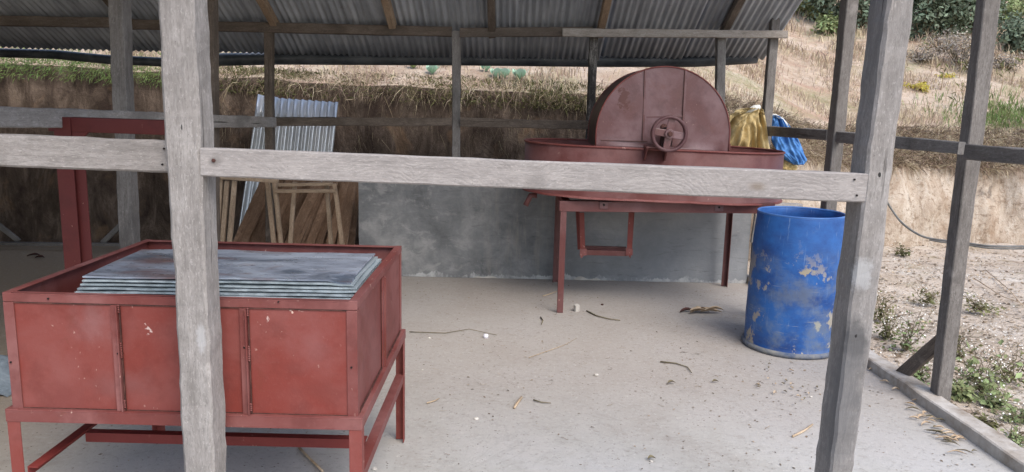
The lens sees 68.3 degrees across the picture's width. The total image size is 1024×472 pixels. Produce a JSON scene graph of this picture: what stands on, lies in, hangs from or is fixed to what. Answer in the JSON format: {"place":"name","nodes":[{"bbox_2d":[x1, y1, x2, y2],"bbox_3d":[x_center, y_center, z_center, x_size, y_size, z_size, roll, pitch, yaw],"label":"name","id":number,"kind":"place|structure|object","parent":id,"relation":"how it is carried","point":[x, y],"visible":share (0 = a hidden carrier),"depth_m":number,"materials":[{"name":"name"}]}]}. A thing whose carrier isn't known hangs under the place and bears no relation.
{"place":"outdoors","nodes":[
{"label":"outdoors","id":0,"kind":"place"},
{"bbox_2d":[0,245,1013,471],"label":"concrete floor","id":1,"kind":"structure","parent":0,"point":[521,440],"depth_m":4.11,"materials":[{"name":"concrete"}]},
{"bbox_2d":[0,355,10,396],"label":"rag heap","id":2,"kind":"object","parent":1,"relation":"on","point":[5,387],"visible":0.24,"depth_m":4.05,"materials":[{"name":"fabric"}]},
{"bbox_2d":[0,223,20,241],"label":"stake","id":3,"kind":"object","parent":1,"relation":"on","point":[9,233],"visible":0.93,"depth_m":7.72,"materials":[{"name":"grey wood"}]},
{"bbox_2d":[0,241,118,245],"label":"sill board","id":4,"kind":"object","parent":1,"relation":"on","point":[49,244],"visible":0.66,"depth_m":7.58,"materials":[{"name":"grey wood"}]},
{"bbox_2d":[48,117,164,268],"bbox_3d":[-1.810,0.175,3.629,0.660,1.465,0.151,1,10,0],"label":"red steel stand","id":5,"kind":"object","parent":1,"relation":"on","point":[74,214],"visible":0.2,"depth_m":3.50,"materials":[{"name":"paint"}]},
{"bbox_2d":[100,224,118,242],"bbox_3d":[-4.098,-0.022,7.732,0.277,0.053,0.032,-42,7,7],"label":"stake","id":6,"kind":"object","parent":1,"relation":"on","point":[110,234],"visible":0.74,"depth_m":7.72,"materials":[{"name":"grey wood"}]},
{"bbox_2d":[2,239,405,471],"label":"red box tank","id":7,"kind":"object","parent":1,"relation":"on","point":[90,360],"visible":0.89,"depth_m":2.49,"materials":[{"name":"metal"}]},
{"bbox_2d":[148,294,351,299],"bbox_3d":[-1.021,0.164,2.823,0.973,0.014,0.576,1,10,0],"label":"metal sheet","id":8,"kind":"object","parent":7,"relation":"in","point":[323,297],"visible":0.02,"depth_m":2.59,"materials":[{"name":"metal"}]},
{"bbox_2d":[75,289,354,296],"bbox_3d":[-1.019,0.152,2.822,0.969,0.013,0.561,1,10,0],"label":"metal sheet","id":9,"kind":"object","parent":8,"relation":"on","point":[246,293],"visible":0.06,"depth_m":2.58,"materials":[{"name":"metal"}]},
{"bbox_2d":[77,261,381,292],"bbox_3d":[-1.016,0.140,2.821,0.964,0.014,0.548,1,10,0],"label":"metal sheet","id":10,"kind":"object","parent":9,"relation":"on","point":[155,288],"visible":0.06,"depth_m":2.59,"materials":[{"name":"metal"}]},
{"bbox_2d":[80,259,381,289],"bbox_3d":[-1.012,0.129,2.820,0.958,0.014,0.534,1,10,0],"label":"metal sheet","id":11,"kind":"object","parent":10,"relation":"on","point":[363,277],"visible":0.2,"depth_m":2.60,"materials":[{"name":"metal"}]},
{"bbox_2d":[82,256,377,285],"bbox_3d":[-1.016,0.118,2.816,0.938,0.016,0.525,1,10,0],"label":"metal sheet","id":12,"kind":"object","parent":11,"relation":"on","point":[373,259],"visible":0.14,"depth_m":2.60,"materials":[{"name":"metal"}]},
{"bbox_2d":[82,249,374,283],"bbox_3d":[-1.022,0.109,2.816,0.931,0.021,0.511,1,10,0],"label":"metal sheet","id":13,"kind":"object","parent":12,"relation":"on","point":[341,268],"visible":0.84,"depth_m":2.77,"materials":[{"name":"metal"}]},
{"bbox_2d":[233,182,264,241],"bbox_3d":[-2.506,-0.115,7.186,0.143,0.849,0.026,23,-3,1],"label":"plank","id":14,"kind":"object","parent":1,"relation":"on","point":[248,224],"visible":0.55,"depth_m":7.18,"materials":[{"name":"wood"}]},
{"bbox_2d":[220,177,278,241],"bbox_3d":[-2.184,-0.020,6.184,0.576,0.947,0.071,1,10,0],"label":"wooden trestle","id":15,"kind":"object","parent":1,"relation":"on","point":[224,197],"visible":0.49,"depth_m":6.14,"materials":[{"name":"beige wood"}]},
{"bbox_2d":[238,94,277,227],"bbox_3d":[-2.516,-0.655,7.462,0.222,1.490,0.049,6,-3,-1],"label":"corrugated sheet","id":16,"kind":"object","parent":1,"relation":"on","point":[257,142],"visible":0.27,"depth_m":7.46,"materials":[{"name":"metal"}]},
{"bbox_2d":[249,179,284,241],"bbox_3d":[-2.394,-0.138,7.235,0.106,0.876,0.026,22,-3,1],"label":"plank","id":17,"kind":"object","parent":1,"relation":"on","point":[257,231],"visible":0.28,"depth_m":7.22,"materials":[{"name":"wood"}]},
{"bbox_2d":[258,180,297,242],"bbox_3d":[-2.245,-0.148,7.132,0.116,0.950,0.028,23,-2,1],"label":"plank","id":18,"kind":"object","parent":1,"relation":"on","point":[284,199],"visible":0.27,"depth_m":7.13,"materials":[{"name":"wood"}]},
{"bbox_2d":[276,180,303,242],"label":"plank","id":19,"kind":"object","parent":1,"relation":"on","point":[285,219],"visible":0.24,"depth_m":7.24,"materials":[{"name":"wood"}]},
{"bbox_2d":[276,180,308,235],"bbox_3d":[-2.207,-0.151,7.304,0.115,0.907,0.026,25,-2,1],"label":"plank","id":20,"kind":"object","parent":1,"relation":"on","point":[301,194],"visible":0.21,"depth_m":7.30,"materials":[{"name":"wood"}]},
{"bbox_2d":[285,181,312,239],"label":"plank","id":21,"kind":"object","parent":1,"relation":"on","point":[300,203],"visible":0.13,"depth_m":7.32,"materials":[{"name":"wood"}]},
{"bbox_2d":[285,181,322,242],"bbox_3d":[-2.009,-0.115,7.133,0.105,0.900,0.025,24,-2,1],"label":"plank","id":22,"kind":"object","parent":1,"relation":"on","point":[304,212],"visible":0.47,"depth_m":7.13,"materials":[{"name":"wood"}]},
{"bbox_2d":[265,182,344,244],"bbox_3d":[-1.778,-0.060,6.634,0.696,0.890,0.208,1,10,0],"label":"wooden trestle","id":23,"kind":"object","parent":1,"relation":"on","point":[294,190],"visible":0.72,"depth_m":6.57,"materials":[{"name":"beige wood"}]},
{"bbox_2d":[275,97,337,241],"bbox_3d":[-2.107,-0.571,7.424,0.667,1.557,0.049,4,-3,-1],"label":"corrugated sheet","id":24,"kind":"object","parent":1,"relation":"on","point":[308,138],"visible":0.29,"depth_m":7.45,"materials":[{"name":"metal"}]},
{"bbox_2d":[298,447,323,471],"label":"twig","id":25,"kind":"object","parent":1,"relation":"on","point":[310,459],"visible":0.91,"depth_m":3.33,"materials":[{"name":"wood"}]},
{"bbox_2d":[297,181,328,243],"bbox_3d":[-1.918,-0.132,7.153,0.096,0.930,0.027,24,-2,1],"label":"plank","id":26,"kind":"object","parent":1,"relation":"on","point":[303,236],"visible":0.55,"depth_m":7.14,"materials":[{"name":"wood"}]},
{"bbox_2d":[305,181,338,243],"bbox_3d":[-1.830,-0.120,7.112,0.088,0.907,0.024,21,-3,1],"label":"plank","id":27,"kind":"object","parent":1,"relation":"on","point":[316,225],"visible":0.49,"depth_m":7.10,"materials":[{"name":"wood"}]},
{"bbox_2d":[315,181,343,243],"bbox_3d":[-1.777,-0.118,7.215,0.077,0.856,0.026,18,-3,1],"label":"plank","id":28,"kind":"object","parent":1,"relation":"on","point":[321,236],"visible":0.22,"depth_m":7.20,"materials":[{"name":"wood"}]},
{"bbox_2d":[325,183,348,243],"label":"plank","id":29,"kind":"object","parent":1,"relation":"on","point":[343,191],"visible":0.45,"depth_m":7.13,"materials":[{"name":"wood"}]},
{"bbox_2d":[337,182,356,244],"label":"plank","id":30,"kind":"object","parent":1,"relation":"on","point":[346,215],"visible":0.59,"depth_m":7.16,"materials":[{"name":"wood"}]},
{"bbox_2d":[348,182,358,244],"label":"plank","id":31,"kind":"object","parent":1,"relation":"on","point":[352,237],"visible":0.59,"depth_m":7.20,"materials":[{"name":"wood"}]},
{"bbox_2d":[409,329,495,334],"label":"twig","id":32,"kind":"object","parent":1,"relation":"on","point":[448,332],"visible":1,"depth_m":5.21,"materials":[{"name":"wood"}]},
{"bbox_2d":[41,282,975,470],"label":"floor crumbs","id":33,"kind":"object","parent":1,"relation":"on","point":[636,379],"visible":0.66,"depth_m":4.32,"materials":[{"name":"brown"}]},
{"bbox_2d":[0,0,1023,471],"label":"open timber shed","id":34,"kind":"structure","parent":1,"relation":"on","point":[452,216],"depth_m":5.08,"materials":[{"name":"grey wood"}]},
{"bbox_2d":[729,108,769,148],"bbox_3d":[2.074,-0.835,6.549,0.421,0.554,0.196,1,10,0],"label":"tarpaulin","id":35,"kind":"object","parent":34,"relation":"hanging from","point":[748,129],"visible":0.68,"depth_m":6.51,"materials":[{"name":"yellow plastic"}]},
{"bbox_2d":[746,105,760,112],"bbox_3d":[2.062,-1.093,6.500,0.154,0.077,0.060,1,10,0],"label":"cloth bundle","id":36,"kind":"object","parent":35,"relation":"on","point":[756,107],"visible":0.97,"depth_m":6.48,"materials":[{"name":"fabric"}]},
{"bbox_2d":[750,214,756,242],"bbox_3d":[2.131,-0.086,6.626,0.038,0.291,0.033,5,10,-1],"label":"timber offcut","id":37,"kind":"object","parent":34,"relation":"attached to","point":[753,227],"visible":0.39,"depth_m":6.62,"materials":[{"name":"grey wood"}]},
{"bbox_2d":[513,396,522,408],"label":"twig","id":38,"kind":"object","parent":1,"relation":"on","point":[517,402],"visible":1,"depth_m":4.02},
{"bbox_2d":[573,304,579,311],"bbox_3d":[0.500,0.557,5.854,0.038,0.056,0.034,-10,23,-27],"label":"wood block","id":39,"kind":"object","parent":1,"relation":"on","point":[576,307],"depth_m":5.84,"materials":[{"name":"wood"}]},
{"bbox_2d":[586,310,619,320],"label":"twig","id":40,"kind":"object","parent":1,"relation":"on","point":[600,316],"visible":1,"depth_m":5.70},
{"bbox_2d":[260,281,951,471],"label":"straw bits","id":41,"kind":"object","parent":1,"relation":"on","point":[583,363],"visible":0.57,"depth_m":4.81,"materials":[{"name":"plant"}]},
{"bbox_2d":[523,66,785,312],"bbox_3d":[1.117,-0.379,6.016,2.081,1.868,1.290,1,10,0],"label":"pulp beater","id":42,"kind":"object","parent":1,"relation":"on","point":[668,115],"visible":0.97,"depth_m":5.54,"materials":[{"name":"red paint"}]},
{"bbox_2d":[775,202,802,206],"bbox_3d":[2.293,-0.261,6.391,0.502,0.044,0.064,0,9,-37],"label":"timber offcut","id":43,"kind":"object","parent":42,"relation":"on","point":[790,204],"visible":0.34,"depth_m":6.41,"materials":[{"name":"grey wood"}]},
{"bbox_2d":[660,361,691,372],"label":"twig","id":44,"kind":"object","parent":1,"relation":"on","point":[675,363],"visible":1,"depth_m":4.71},
{"bbox_2d":[701,308,720,311],"bbox_3d":[1.546,0.576,5.874,0.165,0.025,0.043,1,10,0],"label":"dry husk","id":45,"kind":"object","parent":1,"relation":"on","point":[712,309],"visible":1,"depth_m":5.87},
{"bbox_2d":[690,307,706,310],"bbox_3d":[1.440,0.567,5.864,0.142,0.022,0.043,-1,10,-13],"label":"dry husk","id":46,"kind":"object","parent":45,"relation":"on","point":[695,308],"visible":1,"depth_m":5.86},
{"bbox_2d":[741,206,844,359],"bbox_3d":[1.897,0.291,5.070,0.626,0.920,0.627,1,10,0],"label":"plastic barrel","id":47,"kind":"object","parent":1,"relation":"on","point":[794,262],"visible":0.88,"depth_m":4.84,"materials":[{"name":"plastic"}]},
{"bbox_2d":[792,424,812,436],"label":"twig","id":48,"kind":"object","parent":1,"relation":"on","point":[802,431],"visible":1,"depth_m":3.75,"materials":[{"name":"wood"}]},
{"bbox_2d":[746,274,1023,471],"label":"kerb","id":49,"kind":"structure","parent":1,"relation":"on","point":[1001,448],"depth_m":3.89,"materials":[{"name":"concrete"}]},
{"bbox_2d":[0,0,1023,259],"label":"hillside","id":50,"kind":"structure","parent":0,"point":[30,204],"depth_m":7.91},
{"bbox_2d":[0,46,240,87],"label":"green bank grass","id":51,"kind":"structure","parent":50,"relation":"on","point":[27,66],"depth_m":7.75,"materials":[{"name":"plant"}]},
{"bbox_2d":[137,65,607,115],"bbox_3d":[-0.421,-1.290,8.055,6.964,0.985,0.651,1,10,0],"label":"olive moss","id":52,"kind":"object","parent":50,"relation":"on","point":[292,73],"visible":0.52,"depth_m":7.83,"materials":[{"name":"green plant"}]},
{"bbox_2d":[220,78,586,159],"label":"hanging roots","id":53,"kind":"object","parent":50,"relation":"hanging from","point":[399,117],"visible":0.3,"depth_m":7.76,"materials":[{"name":"brown plant"}]},
{"bbox_2d":[426,65,439,73],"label":"agave","id":54,"kind":"object","parent":50,"relation":"on","point":[431,69],"visible":0.98,"depth_m":8.14,"materials":[{"name":"green plant"}]},
{"bbox_2d":[219,65,771,148],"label":"overhanging dry grass","id":55,"kind":"structure","parent":50,"relation":"on","point":[405,82],"depth_m":7.77,"materials":[{"name":"plant"}]},
{"bbox_2d":[490,68,501,76],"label":"agave","id":56,"kind":"object","parent":50,"relation":"on","point":[496,70],"visible":0.91,"depth_m":8.13,"materials":[{"name":"green plant"}]},
{"bbox_2d":[500,68,511,77],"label":"agave","id":57,"kind":"object","parent":50,"relation":"on","point":[504,71],"visible":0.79,"depth_m":8.13,"materials":[{"name":"green plant"}]},
{"bbox_2d":[512,68,528,78],"bbox_3d":[0.091,-1.741,8.122,0.182,0.111,0.165,1,10,0],"label":"cabbage","id":58,"kind":"object","parent":50,"relation":"on","point":[520,72],"visible":0.96,"depth_m":8.09,"materials":[{"name":"plant"}]},
{"bbox_2d":[85,38,1023,173],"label":"dry grass","id":59,"kind":"structure","parent":50,"relation":"on","point":[825,63],"depth_m":10.15,"materials":[{"name":"plant"}]},
{"bbox_2d":[795,0,821,13],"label":"fern bush","id":60,"kind":"object","parent":50,"relation":"on","point":[801,8],"visible":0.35,"depth_m":14.74,"materials":[{"name":"plant"}]},
{"bbox_2d":[799,4,838,20],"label":"fern bush","id":61,"kind":"object","parent":50,"relation":"on","point":[812,14],"visible":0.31,"depth_m":14.52,"materials":[{"name":"plant"}]},
{"bbox_2d":[811,9,837,35],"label":"fern bush","id":62,"kind":"object","parent":50,"relation":"on","point":[828,23],"visible":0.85,"depth_m":13.51,"materials":[{"name":"green plant"}]},
{"bbox_2d":[796,0,865,21],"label":"hill bush","id":63,"kind":"object","parent":50,"relation":"on","point":[826,4],"visible":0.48,"depth_m":14.19,"materials":[{"name":"green plant"}]},
{"bbox_2d":[829,0,869,29],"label":"hill bush","id":64,"kind":"object","parent":50,"relation":"on","point":[863,8],"visible":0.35,"depth_m":13.85,"materials":[{"name":"green plant"}]},
{"bbox_2d":[725,91,1023,181],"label":"tangled dry grass","id":65,"kind":"structure","parent":50,"relation":"on","point":[819,127],"depth_m":9.51,"materials":[{"name":"plant"}]},
{"bbox_2d":[858,0,960,25],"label":"hill bush","id":66,"kind":"object","parent":50,"relation":"on","point":[918,4],"visible":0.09,"depth_m":13.46,"materials":[{"name":"green plant"}]},
{"bbox_2d":[903,81,932,91],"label":"yellow bush","id":67,"kind":"object","parent":50,"relation":"on","point":[922,85],"visible":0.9,"depth_m":11.27,"materials":[{"name":"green plant"}]},
{"bbox_2d":[906,43,948,63],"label":"dry shrub","id":68,"kind":"object","parent":50,"relation":"on","point":[914,56],"visible":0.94,"depth_m":12.34,"materials":[{"name":"grey plant"}]},
{"bbox_2d":[909,0,973,40],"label":"hill bush","id":69,"kind":"object","parent":50,"relation":"on","point":[921,16],"visible":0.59,"depth_m":13.36,"materials":[{"name":"green plant"}]},
{"bbox_2d":[919,27,969,51],"bbox_3d":[7.419,-3.332,12.892,0.920,0.464,0.871,9,13,37],"label":"dry shrub","id":70,"kind":"object","parent":50,"relation":"on","point":[939,40],"visible":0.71,"depth_m":12.86,"materials":[{"name":"grey plant"}]},
{"bbox_2d":[936,63,953,89],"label":"dry stalk","id":71,"kind":"object","parent":50,"relation":"on","point":[943,72],"visible":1,"depth_m":11.27,"materials":[{"name":"beige plant"}]},
{"bbox_2d":[935,72,955,77],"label":"yellow bush","id":72,"kind":"object","parent":50,"relation":"on","point":[948,76],"visible":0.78,"depth_m":11.74,"materials":[{"name":"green plant"}]},
{"bbox_2d":[948,91,962,111],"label":"dry stalk","id":73,"kind":"object","parent":50,"relation":"on","point":[956,104],"visible":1,"depth_m":10.65,"materials":[{"name":"beige plant"}]},
{"bbox_2d":[913,0,1003,37],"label":"hill bush","id":74,"kind":"object","parent":50,"relation":"on","point":[964,13],"visible":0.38,"depth_m":13.55,"materials":[{"name":"green plant"}]},
{"bbox_2d":[954,79,965,98],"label":"dry stalk","id":75,"kind":"object","parent":50,"relation":"on","point":[962,87],"visible":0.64,"depth_m":11.01,"materials":[{"name":"beige plant"}]},
{"bbox_2d":[949,38,970,71],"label":"dry shrub","id":76,"kind":"object","parent":50,"relation":"on","point":[966,57],"visible":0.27,"depth_m":12.06,"materials":[{"name":"grey plant"}]},
{"bbox_2d":[958,58,966,77],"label":"dry stalk","id":77,"kind":"object","parent":50,"relation":"on","point":[961,61],"visible":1,"depth_m":11.74,"materials":[{"name":"beige plant"}]},
{"bbox_2d":[934,25,1002,65],"bbox_3d":[7.419,-3.123,12.330,0.932,0.757,0.835,1,10,0],"label":"dry shrub","id":78,"kind":"object","parent":50,"relation":"on","point":[956,48],"visible":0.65,"depth_m":12.32,"materials":[{"name":"grey plant"}]},
{"bbox_2d":[940,0,1008,32],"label":"hill bush","id":79,"kind":"object","parent":50,"relation":"on","point":[969,25],"visible":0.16,"depth_m":13.70,"materials":[{"name":"green plant"}]},
{"bbox_2d":[970,0,1023,23],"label":"hill bush","id":80,"kind":"object","parent":50,"relation":"on","point":[1010,5],"visible":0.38,"depth_m":13.99,"materials":[{"name":"green plant"}]},
{"bbox_2d":[996,59,1008,95],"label":"dry stalk","id":81,"kind":"object","parent":50,"relation":"on","point":[1002,64],"visible":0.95,"depth_m":11.13,"materials":[{"name":"beige plant"}]},
{"bbox_2d":[993,52,1022,70],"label":"dry shrub","id":82,"kind":"object","parent":50,"relation":"on","point":[1008,63],"visible":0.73,"depth_m":12.09,"materials":[{"name":"grey plant"}]},
{"bbox_2d":[995,5,1023,54],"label":"hill bush","id":83,"kind":"object","parent":50,"relation":"on","point":[1012,34],"visible":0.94,"depth_m":12.78,"materials":[{"name":"green plant"}]},
{"bbox_2d":[1009,57,1023,84],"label":"dry stalk","id":84,"kind":"object","parent":50,"relation":"on","point":[1018,59],"visible":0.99,"depth_m":11.53,"materials":[{"name":"beige plant"}]},
{"bbox_2d":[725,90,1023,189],"bbox_3d":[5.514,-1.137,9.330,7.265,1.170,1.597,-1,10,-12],"label":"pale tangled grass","id":85,"kind":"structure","parent":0,"point":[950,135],"depth_m":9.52,"materials":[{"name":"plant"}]},
{"bbox_2d":[747,243,1023,448],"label":"dry ground","id":86,"kind":"structure","parent":0,"point":[939,257],"depth_m":6.54,"materials":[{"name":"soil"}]},
{"bbox_2d":[873,290,899,320],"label":"weed","id":87,"kind":"object","parent":86,"relation":"on","point":[881,310],"visible":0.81,"depth_m":5.95,"materials":[{"name":"green plant"}]},
{"bbox_2d":[872,300,921,341],"bbox_3d":[2.751,0.616,5.419,0.274,0.273,0.315,0,10,-8],"label":"weed","id":88,"kind":"object","parent":86,"relation":"on","point":[887,329],"visible":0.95,"depth_m":5.43,"materials":[{"name":"green plant"}]},
{"bbox_2d":[887,241,914,256],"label":"weed","id":89,"kind":"object","parent":86,"relation":"on","point":[902,252],"visible":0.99,"depth_m":8.65,"materials":[{"name":"green plant"}]},
{"bbox_2d":[880,304,933,352],"bbox_3d":[2.686,0.619,5.133,0.301,0.359,0.378,5,11,21],"label":"weed","id":90,"kind":"object","parent":86,"relation":"on","point":[906,345],"visible":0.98,"depth_m":5.15,"materials":[{"name":"green plant"}]},
{"bbox_2d":[908,354,932,383],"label":"weed","id":91,"kind":"object","parent":86,"relation":"on","point":[918,375],"visible":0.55,"depth_m":4.59,"materials":[{"name":"green plant"}]},
{"bbox_2d":[903,281,941,306],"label":"weed","id":92,"kind":"object","parent":86,"relation":"on","point":[929,298],"visible":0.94,"depth_m":6.49,"materials":[{"name":"green plant"}]},
{"bbox_2d":[872,250,1023,444],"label":"pale chips","id":93,"kind":"object","parent":86,"relation":"on","point":[966,314],"visible":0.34,"depth_m":6.27,"materials":[{"name":"beige stone"}]},
{"bbox_2d":[887,202,1023,247],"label":"hose","id":94,"kind":"object","parent":86,"relation":"on","point":[970,243],"visible":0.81,"depth_m":8.14,"materials":[{"name":"grey rubber"}]},
{"bbox_2d":[927,363,988,402],"bbox_3d":[2.553,0.836,4.372,0.276,0.229,0.331,-4,11,-27],"label":"weed","id":95,"kind":"object","parent":86,"relation":"on","point":[959,392],"visible":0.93,"depth_m":4.31,"materials":[{"name":"green plant"}]},
{"bbox_2d":[955,316,995,361],"bbox_3d":[2.988,0.682,4.999,0.265,0.302,0.269,1,10,0],"label":"weed","id":96,"kind":"object","parent":86,"relation":"on","point":[960,355],"visible":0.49,"depth_m":5.02,"materials":[{"name":"green plant"}]},
{"bbox_2d":[963,288,1005,315],"bbox_3d":[3.895,0.544,6.284,0.383,0.205,0.352,1,10,0],"label":"weed","id":97,"kind":"object","parent":86,"relation":"on","point":[976,305],"visible":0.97,"depth_m":6.27,"materials":[{"name":"green plant"}]},
{"bbox_2d":[968,404,1006,430],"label":"weed","id":98,"kind":"object","parent":86,"relation":"on","point":[991,422],"visible":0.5,"depth_m":3.96,"materials":[{"name":"green plant"}]},
{"bbox_2d":[953,331,1023,401],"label":"weed","id":99,"kind":"object","parent":86,"relation":"on","point":[971,362],"visible":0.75,"depth_m":4.39,"materials":[{"name":"green plant"}]},
{"bbox_2d":[961,370,1022,413],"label":"weed","id":100,"kind":"object","parent":86,"relation":"on","point":[990,398],"visible":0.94,"depth_m":4.22,"materials":[{"name":"green plant"}]},
{"bbox_2d":[974,278,1023,304],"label":"dry straw","id":101,"kind":"object","parent":86,"relation":"on","point":[996,292],"visible":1,"depth_m":6.81,"materials":[{"name":"plant"}]},
{"bbox_2d":[976,338,1023,387],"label":"weed","id":102,"kind":"object","parent":86,"relation":"on","point":[1012,377],"visible":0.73,"depth_m":4.60,"materials":[{"name":"green plant"}]},
{"bbox_2d":[985,270,1023,306],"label":"dry straw","id":103,"kind":"object","parent":86,"relation":"on","point":[1004,285],"visible":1,"depth_m":7.11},
{"bbox_2d":[989,405,1023,446],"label":"weed","id":104,"kind":"object","parent":86,"relation":"on","point":[1015,437],"visible":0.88,"depth_m":3.78,"materials":[{"name":"green plant"}]},
{"bbox_2d":[992,399,1023,426],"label":"weed","id":105,"kind":"object","parent":86,"relation":"on","point":[1015,416],"visible":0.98,"depth_m":4.01,"materials":[{"name":"green plant"}]},
{"bbox_2d":[778,0,1023,69],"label":"distant dry grass","id":106,"kind":"structure","parent":0,"point":[859,32],"depth_m":12.96,"materials":[{"name":"plant"}]},
{"bbox_2d":[901,83,1023,146],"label":"green slope grass","id":107,"kind":"structure","parent":0,"point":[993,116],"depth_m":10.60,"materials":[{"name":"plant"}]},
{"bbox_3d":[2.437,-1.027,6.845,0.218,0.160,0.024,1,10,0],"label":"tarpaulin edge","id":108,"kind":"object","parent":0,"visible":0},
{"bbox_2d":[771,115,806,164],"bbox_3d":[2.515,-0.875,6.878,0.373,0.448,0.110,2,10,4],"label":"tarpaulin","id":109,"kind":"object","parent":108,"relation":"hanging from","point":[794,154],"visible":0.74,"depth_m":6.86,"materials":[{"name":"blue plastic"}]},
{"bbox_2d":[772,147,797,169],"bbox_3d":[2.513,-0.709,6.957,0.256,0.213,0.088,2,10,5],"label":"tarpaulin","id":110,"kind":"object","parent":109,"relation":"hanging from","point":[787,165],"visible":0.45,"depth_m":6.94,"materials":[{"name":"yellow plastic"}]}
]}

